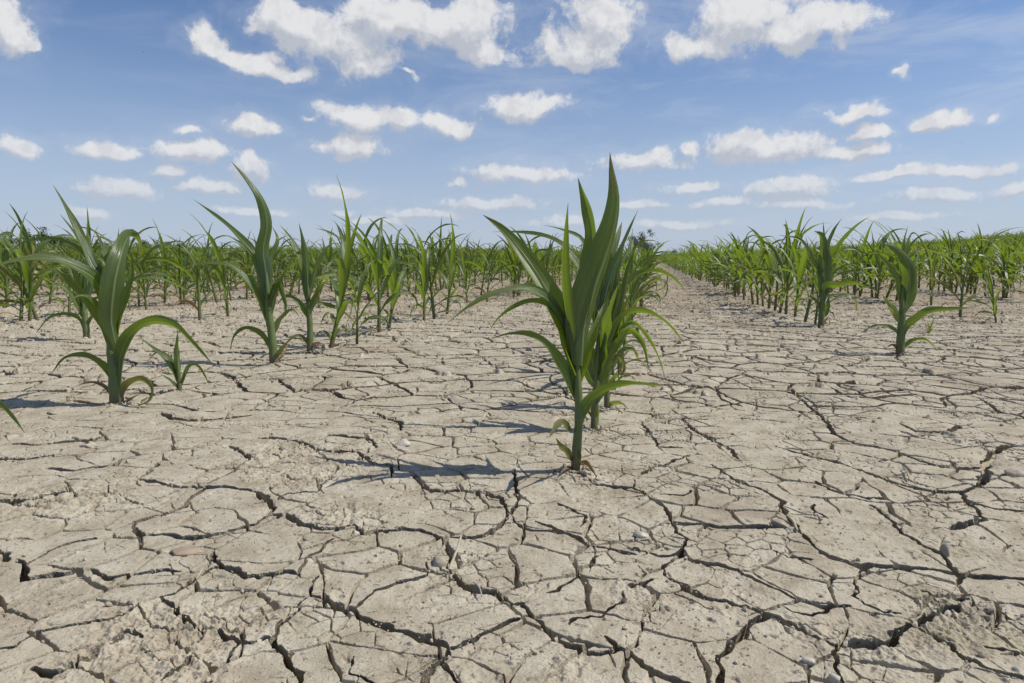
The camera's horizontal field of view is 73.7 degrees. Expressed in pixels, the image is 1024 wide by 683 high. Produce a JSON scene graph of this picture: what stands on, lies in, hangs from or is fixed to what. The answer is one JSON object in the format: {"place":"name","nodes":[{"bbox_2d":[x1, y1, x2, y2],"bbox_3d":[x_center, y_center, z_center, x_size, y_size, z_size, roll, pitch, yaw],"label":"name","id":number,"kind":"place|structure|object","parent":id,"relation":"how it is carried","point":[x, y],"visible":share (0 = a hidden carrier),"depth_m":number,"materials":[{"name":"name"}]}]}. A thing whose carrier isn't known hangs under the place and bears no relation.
{"place":"outdoors","nodes":[
{"label":"outdoors","id":0,"kind":"place"},
{"bbox_2d":[0,254,1023,682],"bbox_3d":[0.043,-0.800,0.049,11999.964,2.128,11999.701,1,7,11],"label":"ground","id":1,"kind":"structure","parent":0,"point":[936,408],"depth_m":0.68,"materials":[{"name":"beige soil"}]},
{"bbox_2d":[0,222,19,306],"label":"corn plant","id":2,"kind":"object","parent":1,"relation":"on","point":[6,279],"visible":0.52,"depth_m":3.41,"materials":[{"name":"green plant"}]},
{"bbox_2d":[0,203,49,304],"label":"corn plant","id":3,"kind":"object","parent":1,"relation":"on","point":[29,249],"visible":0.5,"depth_m":3.58,"materials":[{"name":"green plant"}]},
{"bbox_2d":[0,230,59,320],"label":"corn plant","id":4,"kind":"object","parent":1,"relation":"on","point":[25,266],"visible":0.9,"depth_m":2.58,"materials":[{"name":"green plant"}]},
{"bbox_2d":[12,217,59,303],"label":"corn plant","id":5,"kind":"object","parent":1,"relation":"on","point":[54,277],"visible":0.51,"depth_m":3.65,"materials":[{"name":"green plant"}]},
{"bbox_2d":[0,231,73,320],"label":"corn plant","id":6,"kind":"object","parent":1,"relation":"on","point":[37,250],"visible":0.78,"depth_m":2.62,"materials":[{"name":"green plant"}]},
{"bbox_2d":[0,211,80,319],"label":"corn plant","id":7,"kind":"object","parent":1,"relation":"on","point":[7,273],"visible":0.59,"depth_m":2.69,"materials":[{"name":"green plant"}]},
{"bbox_2d":[22,227,68,245],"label":"tree","id":8,"kind":"object","parent":1,"relation":"on","point":[41,232],"visible":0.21,"depth_m":134.87,"materials":[{"name":"green plant"}]},
{"bbox_2d":[3,241,95,317],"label":"corn plant","id":9,"kind":"object","parent":1,"relation":"on","point":[69,303],"visible":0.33,"depth_m":2.82,"materials":[{"name":"green plant"}]},
{"bbox_2d":[37,229,103,337],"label":"corn plant","id":10,"kind":"object","parent":1,"relation":"on","point":[84,284],"visible":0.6,"depth_m":2.02,"materials":[{"name":"green plant"}]},
{"bbox_2d":[0,185,213,406],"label":"corn plant","id":11,"kind":"object","parent":1,"relation":"on","point":[108,307],"visible":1,"depth_m":1.11,"materials":[{"name":"green plant"}]},
{"bbox_2d":[68,227,157,290],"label":"corn plant","id":12,"kind":"object","parent":1,"relation":"on","point":[132,241],"visible":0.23,"depth_m":4.21,"materials":[{"name":"green plant"}]},
{"bbox_2d":[91,236,175,305],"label":"corn plant","id":13,"kind":"object","parent":1,"relation":"on","point":[147,255],"visible":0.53,"depth_m":3.42,"materials":[{"name":"green plant"}]},
{"bbox_2d":[125,251,176,309],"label":"corn plant","id":14,"kind":"object","parent":1,"relation":"on","point":[145,291],"visible":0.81,"depth_m":3.26,"materials":[{"name":"green plant"}]},
{"bbox_2d":[116,233,191,296],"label":"corn plant","id":15,"kind":"object","parent":1,"relation":"on","point":[152,262],"visible":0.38,"depth_m":4.34,"materials":[{"name":"green plant"}]},
{"bbox_2d":[144,220,174,302],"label":"corn plant","id":16,"kind":"object","parent":1,"relation":"on","point":[162,254],"visible":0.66,"depth_m":3.73,"materials":[{"name":"green plant"}]},
{"bbox_2d":[140,235,205,303],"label":"corn plant","id":17,"kind":"object","parent":1,"relation":"on","point":[179,281],"visible":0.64,"depth_m":3.54,"materials":[{"name":"green plant"}]},
{"bbox_2d":[139,333,208,390],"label":"corn plant","id":18,"kind":"object","parent":1,"relation":"on","point":[174,365],"visible":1,"depth_m":1.21,"materials":[{"name":"green plant"}]},
{"bbox_2d":[142,236,209,305],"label":"corn plant","id":19,"kind":"object","parent":1,"relation":"on","point":[185,264],"visible":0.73,"depth_m":3.53,"materials":[{"name":"green plant"}]},
{"bbox_2d":[171,546,202,556],"bbox_3d":[-0.263,0.170,0.554,0.025,0.008,0.013,-2,7,-14],"label":"stone","id":20,"kind":"object","parent":1,"relation":"on","point":[184,551],"visible":1,"depth_m":0.55,"materials":[{"name":"beige stone"}]},
{"bbox_2d":[133,234,241,319],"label":"corn plant","id":21,"kind":"object","parent":1,"relation":"on","point":[197,284],"visible":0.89,"depth_m":2.64,"materials":[{"name":"green plant"}]},
{"bbox_2d":[185,242,200,303],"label":"corn plant","id":22,"kind":"object","parent":1,"relation":"on","point":[195,276],"visible":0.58,"depth_m":3.61,"materials":[{"name":"green plant"}]},
{"bbox_2d":[155,224,251,302],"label":"corn plant","id":23,"kind":"object","parent":1,"relation":"on","point":[207,272],"visible":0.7,"depth_m":3.83,"materials":[{"name":"green plant"}]},
{"bbox_2d":[177,259,233,302],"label":"corn plant","id":24,"kind":"object","parent":1,"relation":"on","point":[204,293],"visible":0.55,"depth_m":3.71,"materials":[{"name":"green plant"}]},
{"bbox_2d":[189,213,230,316],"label":"corn plant","id":25,"kind":"object","parent":1,"relation":"on","point":[220,272],"visible":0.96,"depth_m":2.78,"materials":[{"name":"green plant"}]},
{"bbox_2d":[179,161,299,363],"bbox_3d":[-0.603,-0.171,1.551,0.267,0.465,0.118,0,7,-2],"label":"corn plant","id":26,"kind":"object","parent":1,"relation":"on","point":[265,292],"visible":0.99,"depth_m":1.53,"materials":[{"name":"green plant"}]},
{"bbox_2d":[224,249,257,298],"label":"corn plant","id":27,"kind":"object","parent":1,"relation":"on","point":[246,284],"visible":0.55,"depth_m":4.08,"materials":[{"name":"green plant"}]},
{"bbox_2d":[231,245,256,297],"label":"corn plant","id":28,"kind":"object","parent":1,"relation":"on","point":[243,265],"visible":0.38,"depth_m":4.17,"materials":[{"name":"green plant"}]},
{"bbox_2d":[250,238,298,295],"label":"corn plant","id":29,"kind":"object","parent":1,"relation":"on","point":[274,270],"visible":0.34,"depth_m":4.40,"materials":[{"name":"green plant"}]},
{"bbox_2d":[273,247,316,293],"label":"corn plant","id":30,"kind":"object","parent":1,"relation":"on","point":[284,264],"visible":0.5,"depth_m":4.54,"materials":[{"name":"green plant"}]},
{"bbox_2d":[276,224,331,353],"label":"corn plant","id":31,"kind":"object","parent":1,"relation":"on","point":[308,279],"visible":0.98,"depth_m":1.72,"materials":[{"name":"green plant"}]},
{"bbox_2d":[280,237,340,307],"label":"corn plant","id":32,"kind":"object","parent":1,"relation":"on","point":[319,271],"visible":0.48,"depth_m":3.38,"materials":[{"name":"green plant"}]},
{"bbox_2d":[306,227,337,291],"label":"corn plant","id":33,"kind":"object","parent":1,"relation":"on","point":[329,252],"visible":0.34,"depth_m":5.07,"materials":[{"name":"green plant"}]},
{"bbox_2d":[313,178,352,347],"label":"corn plant","id":34,"kind":"object","parent":1,"relation":"on","point":[344,263],"visible":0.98,"depth_m":1.81,"materials":[{"name":"green plant"}]},
{"bbox_2d":[311,215,370,298],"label":"corn plant","id":35,"kind":"object","parent":1,"relation":"on","point":[352,241],"visible":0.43,"depth_m":3.50,"materials":[{"name":"green plant"}]},
{"bbox_2d":[294,259,396,343],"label":"corn plant","id":36,"kind":"object","parent":1,"relation":"on","point":[359,294],"visible":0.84,"depth_m":1.91,"materials":[{"name":"green plant"}]},
{"bbox_2d":[310,217,407,300],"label":"corn plant","id":37,"kind":"object","parent":1,"relation":"on","point":[352,252],"visible":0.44,"depth_m":3.96,"materials":[{"name":"green plant"}]},
{"bbox_2d":[333,225,386,297],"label":"corn plant","id":38,"kind":"object","parent":1,"relation":"on","point":[374,243],"visible":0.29,"depth_m":4.10,"materials":[{"name":"green plant"}]},
{"bbox_2d":[344,224,387,300],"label":"corn plant","id":39,"kind":"object","parent":1,"relation":"on","point":[366,259],"visible":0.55,"depth_m":3.86,"materials":[{"name":"green plant"}]},
{"bbox_2d":[316,214,417,334],"bbox_3d":[-0.435,-0.205,2.167,0.161,0.389,0.506,2,7,20],"label":"corn plant","id":40,"kind":"object","parent":1,"relation":"on","point":[376,266],"visible":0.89,"depth_m":2.20,"materials":[{"name":"green plant"}]},
{"bbox_2d":[368,218,391,297],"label":"corn plant","id":41,"kind":"object","parent":1,"relation":"on","point":[386,253],"visible":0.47,"depth_m":4.22,"materials":[{"name":"green plant"}]},
{"bbox_2d":[354,229,406,328],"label":"corn plant","id":42,"kind":"object","parent":1,"relation":"on","point":[395,281],"visible":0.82,"depth_m":2.30,"materials":[{"name":"green plant"}]},
{"bbox_2d":[352,229,421,295],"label":"corn plant","id":43,"kind":"object","parent":1,"relation":"on","point":[396,246],"visible":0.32,"depth_m":4.44,"materials":[{"name":"green plant"}]},
{"bbox_2d":[393,241,421,294],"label":"corn plant","id":44,"kind":"object","parent":1,"relation":"on","point":[407,271],"visible":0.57,"depth_m":4.50,"materials":[{"name":"green plant"}]},
{"bbox_2d":[400,229,431,320],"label":"corn plant","id":45,"kind":"object","parent":1,"relation":"on","point":[425,268],"visible":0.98,"depth_m":2.67,"materials":[{"name":"green plant"}]},
{"bbox_2d":[377,218,468,293],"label":"corn plant","id":46,"kind":"object","parent":1,"relation":"on","point":[417,264],"visible":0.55,"depth_m":4.74,"materials":[{"name":"green plant"}]},
{"bbox_2d":[381,234,473,318],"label":"corn plant","id":47,"kind":"object","parent":1,"relation":"on","point":[434,274],"visible":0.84,"depth_m":2.76,"materials":[{"name":"green plant"}]},
{"bbox_2d":[412,218,453,289],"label":"corn plant","id":48,"kind":"object","parent":1,"relation":"on","point":[438,254],"visible":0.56,"depth_m":5.25,"materials":[{"name":"green plant"}]},
{"bbox_2d":[420,214,466,313],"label":"corn plant","id":49,"kind":"object","parent":1,"relation":"on","point":[451,258],"visible":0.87,"depth_m":2.91,"materials":[{"name":"green plant"}]},
{"bbox_2d":[454,241,475,302],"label":"corn plant","id":50,"kind":"object","parent":1,"relation":"on","point":[463,267],"visible":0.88,"depth_m":3.75,"materials":[{"name":"green plant"}]},
{"bbox_2d":[442,237,508,294],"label":"corn plant","id":51,"kind":"object","parent":1,"relation":"on","point":[488,257],"visible":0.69,"depth_m":4.57,"materials":[{"name":"green plant"}]},
{"bbox_2d":[447,247,520,301],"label":"corn plant","id":52,"kind":"object","parent":1,"relation":"on","point":[489,270],"visible":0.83,"depth_m":3.86,"materials":[{"name":"green plant"}]},
{"bbox_2d":[0,300,1023,682],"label":"soil crumbs","id":53,"kind":"object","parent":1,"relation":"on","point":[542,650],"visible":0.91,"depth_m":0.56,"materials":[{"name":"beige soil"}]},
{"bbox_2d":[499,245,524,295],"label":"corn plant","id":54,"kind":"object","parent":1,"relation":"on","point":[509,255],"visible":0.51,"depth_m":4.34,"materials":[{"name":"green plant"}]},
{"bbox_2d":[484,225,552,296],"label":"corn plant","id":55,"kind":"object","parent":1,"relation":"on","point":[515,276],"visible":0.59,"depth_m":4.32,"materials":[{"name":"green plant"}]},
{"bbox_2d":[445,154,665,476],"bbox_3d":[0.057,-0.024,0.746,0.222,0.358,0.168,1,7,11],"label":"corn plant","id":56,"kind":"object","parent":1,"relation":"on","point":[570,308],"visible":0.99,"depth_m":0.74,"materials":[{"name":"green plant"}]},
{"bbox_2d":[499,213,683,429],"bbox_3d":[0.102,-0.024,0.951,0.256,0.318,0.116,0,7,-4],"label":"corn plant","id":57,"kind":"object","parent":1,"relation":"on","point":[603,353],"visible":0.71,"depth_m":0.94,"materials":[{"name":"green plant"}]},
{"bbox_2d":[576,244,639,378],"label":"corn plant","id":58,"kind":"object","parent":1,"relation":"on","point":[619,364],"visible":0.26,"depth_m":1.42,"materials":[{"name":"green plant"}]},
{"bbox_2d":[621,237,660,317],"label":"corn plant","id":59,"kind":"object","parent":1,"relation":"on","point":[638,280],"visible":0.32,"depth_m":2.59,"materials":[{"name":"green plant"}]},
{"bbox_2d":[592,230,690,408],"bbox_3d":[0.193,-0.032,1.101,0.188,0.302,0.106,1,7,11],"label":"corn plant","id":60,"kind":"object","parent":1,"relation":"on","point":[619,307],"visible":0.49,"depth_m":1.09,"materials":[{"name":"green plant"}]},
{"bbox_2d":[619,240,666,304],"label":"corn plant","id":61,"kind":"object","parent":1,"relation":"on","point":[626,260],"visible":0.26,"depth_m":2.80,"materials":[{"name":"green plant"}]},
{"bbox_2d":[620,261,667,329],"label":"corn plant","id":62,"kind":"object","parent":1,"relation":"on","point":[630,291],"visible":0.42,"depth_m":2.14,"materials":[{"name":"green plant"}]},
{"bbox_2d":[620,241,667,309],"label":"corn plant","id":63,"kind":"object","parent":1,"relation":"on","point":[648,266],"visible":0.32,"depth_m":3.22,"materials":[{"name":"green plant"}]},
{"bbox_2d":[620,251,668,309],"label":"corn plant","id":64,"kind":"object","parent":1,"relation":"on","point":[640,304],"visible":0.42,"depth_m":3.16,"materials":[{"name":"green plant"}]},
{"bbox_2d":[626,229,663,252],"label":"tree","id":65,"kind":"object","parent":1,"relation":"on","point":[644,244],"visible":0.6,"depth_m":145.50,"materials":[{"name":"green plant"}]},
{"bbox_2d":[619,245,672,318],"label":"corn plant","id":66,"kind":"object","parent":1,"relation":"on","point":[627,307],"visible":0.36,"depth_m":2.73,"materials":[{"name":"green plant"}]},
{"bbox_2d":[695,237,768,294],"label":"corn plant","id":67,"kind":"object","parent":1,"relation":"on","point":[728,257],"visible":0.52,"depth_m":4.58,"materials":[{"name":"green plant"}]},
{"bbox_2d":[704,248,765,297],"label":"corn plant","id":68,"kind":"object","parent":1,"relation":"on","point":[735,291],"visible":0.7,"depth_m":4.29,"materials":[{"name":"green plant"}]},
{"bbox_2d":[730,250,755,299],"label":"corn plant","id":69,"kind":"object","parent":1,"relation":"on","point":[740,275],"visible":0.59,"depth_m":4.03,"materials":[{"name":"green plant"}]},
{"bbox_2d":[729,243,758,304],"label":"corn plant","id":70,"kind":"object","parent":1,"relation":"on","point":[749,258],"visible":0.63,"depth_m":3.71,"materials":[{"name":"green plant"}]},
{"bbox_2d":[723,239,784,304],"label":"corn plant","id":71,"kind":"object","parent":1,"relation":"on","point":[754,263],"visible":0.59,"depth_m":3.59,"materials":[{"name":"green plant"}]},
{"bbox_2d":[730,249,780,305],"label":"corn plant","id":72,"kind":"object","parent":1,"relation":"on","point":[762,289],"visible":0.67,"depth_m":3.50,"materials":[{"name":"green plant"}]},
{"bbox_2d":[739,226,800,308],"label":"corn plant","id":73,"kind":"object","parent":1,"relation":"on","point":[771,280],"visible":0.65,"depth_m":3.27,"materials":[{"name":"green plant"}]},
{"bbox_2d":[729,223,822,310],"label":"corn plant","id":74,"kind":"object","parent":1,"relation":"on","point":[775,267],"visible":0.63,"depth_m":3.21,"materials":[{"name":"green plant"}]},
{"bbox_2d":[743,209,811,313],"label":"corn plant","id":75,"kind":"object","parent":1,"relation":"on","point":[791,258],"visible":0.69,"depth_m":2.99,"materials":[{"name":"green plant"}]},
{"bbox_2d":[755,217,811,312],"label":"corn plant","id":76,"kind":"object","parent":1,"relation":"on","point":[788,244],"visible":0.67,"depth_m":3.10,"materials":[{"name":"green plant"}]},
{"bbox_2d":[751,234,844,316],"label":"corn plant","id":77,"kind":"object","parent":1,"relation":"on","point":[800,268],"visible":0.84,"depth_m":2.81,"materials":[{"name":"green plant"}]},
{"bbox_2d":[763,218,869,321],"bbox_3d":[1.137,-0.256,2.548,0.367,0.400,0.091,5,8,34],"label":"corn plant","id":78,"kind":"object","parent":1,"relation":"on","point":[837,245],"visible":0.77,"depth_m":2.57,"materials":[{"name":"green plant"}]},
{"bbox_2d":[780,220,867,327],"bbox_3d":[1.111,-0.244,2.459,0.300,0.400,0.099,1,7,11],"label":"corn plant","id":79,"kind":"object","parent":1,"relation":"on","point":[825,283],"visible":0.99,"depth_m":2.44,"materials":[{"name":"green plant"}]},
{"bbox_2d":[785,261,865,324],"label":"corn plant","id":80,"kind":"object","parent":1,"relation":"on","point":[818,297],"visible":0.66,"depth_m":2.51,"materials":[{"name":"green plant"}]},
{"bbox_2d":[832,222,882,294],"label":"corn plant","id":81,"kind":"object","parent":1,"relation":"on","point":[864,243],"visible":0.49,"depth_m":4.58,"materials":[{"name":"green plant"}]},
{"bbox_2d":[835,227,895,297],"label":"corn plant","id":82,"kind":"object","parent":1,"relation":"on","point":[884,239],"visible":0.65,"depth_m":4.25,"materials":[{"name":"green plant"}]},
{"bbox_2d":[838,234,893,296],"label":"corn plant","id":83,"kind":"object","parent":1,"relation":"on","point":[866,270],"visible":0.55,"depth_m":4.40,"materials":[{"name":"green plant"}]},
{"bbox_2d":[852,236,896,298],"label":"corn plant","id":84,"kind":"object","parent":1,"relation":"on","point":[879,263],"visible":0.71,"depth_m":4.15,"materials":[{"name":"green plant"}]},
{"bbox_2d":[833,228,922,296],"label":"corn plant","id":85,"kind":"object","parent":1,"relation":"on","point":[871,283],"visible":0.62,"depth_m":4.35,"materials":[{"name":"green plant"}]},
{"bbox_2d":[856,233,937,302],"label":"corn plant","id":86,"kind":"object","parent":1,"relation":"on","point":[891,259],"visible":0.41,"depth_m":3.72,"materials":[{"name":"green plant"}]},
{"bbox_2d":[872,220,927,300],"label":"corn plant","id":87,"kind":"object","parent":1,"relation":"on","point":[899,244],"visible":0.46,"depth_m":3.88,"materials":[{"name":"green plant"}]},
{"bbox_2d":[859,219,949,297],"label":"corn plant","id":88,"kind":"object","parent":1,"relation":"on","point":[912,258],"visible":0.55,"depth_m":4.02,"materials":[{"name":"green plant"}]},
{"bbox_2d":[860,227,967,354],"bbox_3d":[0.993,-0.124,1.718,0.253,0.330,0.114,1,7,7],"label":"corn plant","id":89,"kind":"object","parent":1,"relation":"on","point":[905,278],"visible":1,"depth_m":1.70,"materials":[{"name":"green plant"}]},
{"bbox_2d":[917,235,937,304],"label":"corn plant","id":90,"kind":"object","parent":1,"relation":"on","point":[933,272],"visible":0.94,"depth_m":3.56,"materials":[{"name":"green plant"}]},
{"bbox_2d":[915,231,962,290],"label":"corn plant","id":91,"kind":"object","parent":1,"relation":"on","point":[945,257],"visible":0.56,"depth_m":5.06,"materials":[{"name":"green plant"}]},
{"bbox_2d":[922,230,966,292],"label":"corn plant","id":92,"kind":"object","parent":1,"relation":"on","point":[950,255],"visible":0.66,"depth_m":4.84,"materials":[{"name":"green plant"}]},
{"bbox_2d":[936,229,964,287],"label":"corn plant","id":93,"kind":"object","parent":1,"relation":"on","point":[941,263],"visible":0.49,"depth_m":4.92,"materials":[{"name":"green plant"}]},
{"bbox_2d":[945,232,974,292],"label":"corn plant","id":94,"kind":"object","parent":1,"relation":"on","point":[960,262],"visible":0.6,"depth_m":4.77,"materials":[{"name":"green plant"}]},
{"bbox_2d":[917,227,1023,317],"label":"corn plant","id":95,"kind":"object","parent":1,"relation":"on","point":[946,286],"visible":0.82,"depth_m":2.83,"materials":[{"name":"green plant"}]},
{"bbox_2d":[936,228,1007,292],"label":"corn plant","id":96,"kind":"object","parent":1,"relation":"on","point":[969,278],"visible":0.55,"depth_m":4.68,"materials":[{"name":"green plant"}]},
{"bbox_2d":[937,228,1006,293],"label":"corn plant","id":97,"kind":"object","parent":1,"relation":"on","point":[971,280],"visible":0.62,"depth_m":4.58,"materials":[{"name":"green plant"}]},
{"bbox_2d":[955,238,1004,295],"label":"corn plant","id":98,"kind":"object","parent":1,"relation":"on","point":[982,267],"visible":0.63,"depth_m":4.43,"materials":[{"name":"green plant"}]},
{"bbox_2d":[961,225,1000,293],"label":"corn plant","id":99,"kind":"object","parent":1,"relation":"on","point":[977,266],"visible":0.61,"depth_m":4.50,"materials":[{"name":"green plant"}]},
{"bbox_2d":[960,265,1010,321],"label":"corn plant","id":100,"kind":"object","parent":1,"relation":"on","point":[991,292],"visible":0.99,"depth_m":2.60,"materials":[{"name":"green plant"}]},
{"bbox_2d":[958,233,1023,297],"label":"corn plant","id":101,"kind":"object","parent":1,"relation":"on","point":[1004,255],"visible":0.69,"depth_m":4.14,"materials":[{"name":"green plant"}]},
{"bbox_2d":[968,236,1023,294],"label":"corn plant","id":102,"kind":"object","parent":1,"relation":"on","point":[1002,268],"visible":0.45,"depth_m":4.27,"materials":[{"name":"green plant"}]},
{"bbox_2d":[995,236,1020,297],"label":"corn plant","id":103,"kind":"object","parent":1,"relation":"on","point":[1011,260],"visible":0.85,"depth_m":4.03,"materials":[{"name":"green plant"}]},
{"bbox_2d":[0,230,1023,292],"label":"corn field","id":104,"kind":"structure","parent":0,"point":[683,261],"depth_m":9.02,"materials":[{"name":"green plant"}]},
{"bbox_2d":[0,0,1023,254],"label":"sky","id":105,"kind":"structure","parent":0,"point":[719,118],"materials":[{"name":"blue"}]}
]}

